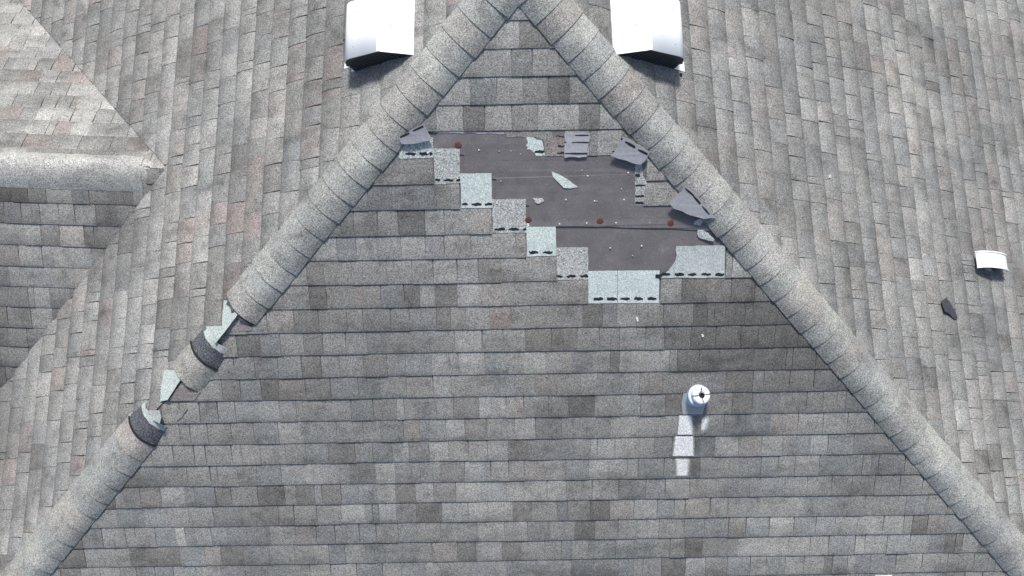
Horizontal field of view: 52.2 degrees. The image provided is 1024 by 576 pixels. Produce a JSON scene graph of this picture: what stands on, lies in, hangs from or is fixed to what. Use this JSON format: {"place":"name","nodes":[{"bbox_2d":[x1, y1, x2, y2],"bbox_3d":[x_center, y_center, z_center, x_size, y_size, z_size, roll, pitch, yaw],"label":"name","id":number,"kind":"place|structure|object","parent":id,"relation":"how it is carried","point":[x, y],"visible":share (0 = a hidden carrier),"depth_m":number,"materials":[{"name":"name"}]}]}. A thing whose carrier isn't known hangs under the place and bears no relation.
{"place":"outdoors","nodes":[
{"label":"outdoors","id":0,"kind":"place"},
{"bbox_2d":[0,151,152,191],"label":"gable ridge","id":1,"kind":"structure","parent":0,"point":[121,173],"depth_m":6.52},
{"bbox_2d":[0,168,164,388],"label":"roof slope","id":2,"kind":"structure","parent":0,"point":[54,243],"depth_m":6.70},
{"bbox_2d":[0,0,164,168],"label":"roof slope","id":3,"kind":"structure","parent":0,"point":[53,99],"depth_m":6.96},
{"bbox_2d":[0,0,461,573],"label":"roof slope","id":4,"kind":"structure","parent":0,"point":[244,118],"depth_m":6.38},
{"bbox_2d":[344,0,414,71],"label":"roof vent","id":5,"kind":"object","parent":4,"relation":"on","point":[379,32],"visible":1,"depth_m":5.54,"materials":[{"name":"white metal"}]},
{"bbox_2d":[0,0,517,575],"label":"hip ridge","id":6,"kind":"structure","parent":0,"point":[456,44],"depth_m":5.76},
{"bbox_2d":[50,6,1008,575],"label":"front roof slope","id":7,"kind":"structure","parent":0,"point":[448,354],"depth_m":6.14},
{"bbox_2d":[399,123,431,143],"bbox_3d":[-0.512,-0.795,5.511,0.159,0.078,0.082,-25,79,-5],"label":"torn shingle","id":8,"kind":"object","parent":7,"relation":"on","point":[419,134],"visible":1,"depth_m":5.52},
{"bbox_2d":[532,198,543,203],"bbox_3d":[0.142,-0.474,5.681,0.064,0.017,0.028,-1,77,0],"label":"shingle shard","id":9,"kind":"object","parent":7,"relation":"on","point":[538,200],"visible":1,"depth_m":5.68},
{"bbox_2d":[552,172,576,187],"bbox_3d":[0.279,-0.572,5.638,0.162,0.054,0.046,27,79,6],"label":"shingle shard","id":10,"kind":"object","parent":7,"relation":"on","point":[562,181],"visible":1,"depth_m":5.64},
{"bbox_2d":[564,133,589,157],"bbox_3d":[0.346,-0.760,5.566,0.136,0.071,0.115,-1,77,0],"label":"torn shingle","id":11,"kind":"object","parent":7,"relation":"on","point":[576,144],"visible":1,"depth_m":5.56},
{"bbox_2d":[611,137,649,164],"bbox_3d":[0.631,-0.721,5.551,0.190,0.097,0.100,20,78,5],"label":"torn shingle","id":12,"kind":"object","parent":7,"relation":"on","point":[628,150],"visible":1,"depth_m":5.56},
{"bbox_2d":[669,187,714,218],"bbox_3d":[0.980,-0.429,5.641,0.243,0.114,0.122,39,80,8],"label":"torn shingle","id":13,"kind":"object","parent":7,"relation":"on","point":[686,200],"visible":1,"depth_m":5.65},
{"bbox_2d":[682,385,709,413],"bbox_3d":[1.071,0.647,6.088,0.154,0.173,0.164,-1,77,0],"label":"plumbing pipe","id":14,"kind":"object","parent":7,"relation":"on","point":[695,399],"visible":0.99,"depth_m":6.05,"materials":[{"name":"white"}]},
{"bbox_2d":[693,218,702,225],"bbox_3d":[1.020,-0.358,5.729,0.037,0.031,0.045,39,81,8],"label":"shingle shard","id":15,"kind":"object","parent":7,"relation":"on","point":[699,221],"visible":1,"depth_m":5.73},
{"bbox_2d":[697,230,714,240],"bbox_3d":[1.069,-0.289,5.754,0.109,0.035,0.043,17,78,4],"label":"shingle shard","id":16,"kind":"object","parent":7,"relation":"on","point":[702,234],"visible":1,"depth_m":5.75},
{"bbox_2d":[573,0,1023,534],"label":"roof slope","id":17,"kind":"structure","parent":0,"point":[901,122],"depth_m":6.54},
{"bbox_2d":[610,0,684,75],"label":"roof vent","id":18,"kind":"object","parent":17,"relation":"on","point":[649,31],"visible":1,"depth_m":5.51,"materials":[{"name":"white metal"}]},
{"bbox_2d":[517,0,1023,575],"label":"hip ridge","id":19,"kind":"structure","parent":17,"relation":"on","point":[603,72],"depth_m":5.83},
{"bbox_2d":[941,298,957,318],"bbox_3d":[2.773,0.141,6.629,0.090,0.100,0.152,-34,79,-7],"label":"shingle shard","id":20,"kind":"object","parent":17,"relation":"on","point":[948,308],"visible":1,"depth_m":6.63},
{"bbox_2d":[975,251,1008,271],"bbox_3d":[3.194,-0.175,6.950,0.282,0.177,0.118,-1,77,0],"label":"hood vent","id":21,"kind":"object","parent":17,"relation":"on","point":[990,260],"visible":1,"depth_m":6.89,"materials":[{"name":"white metal"}]}
]}

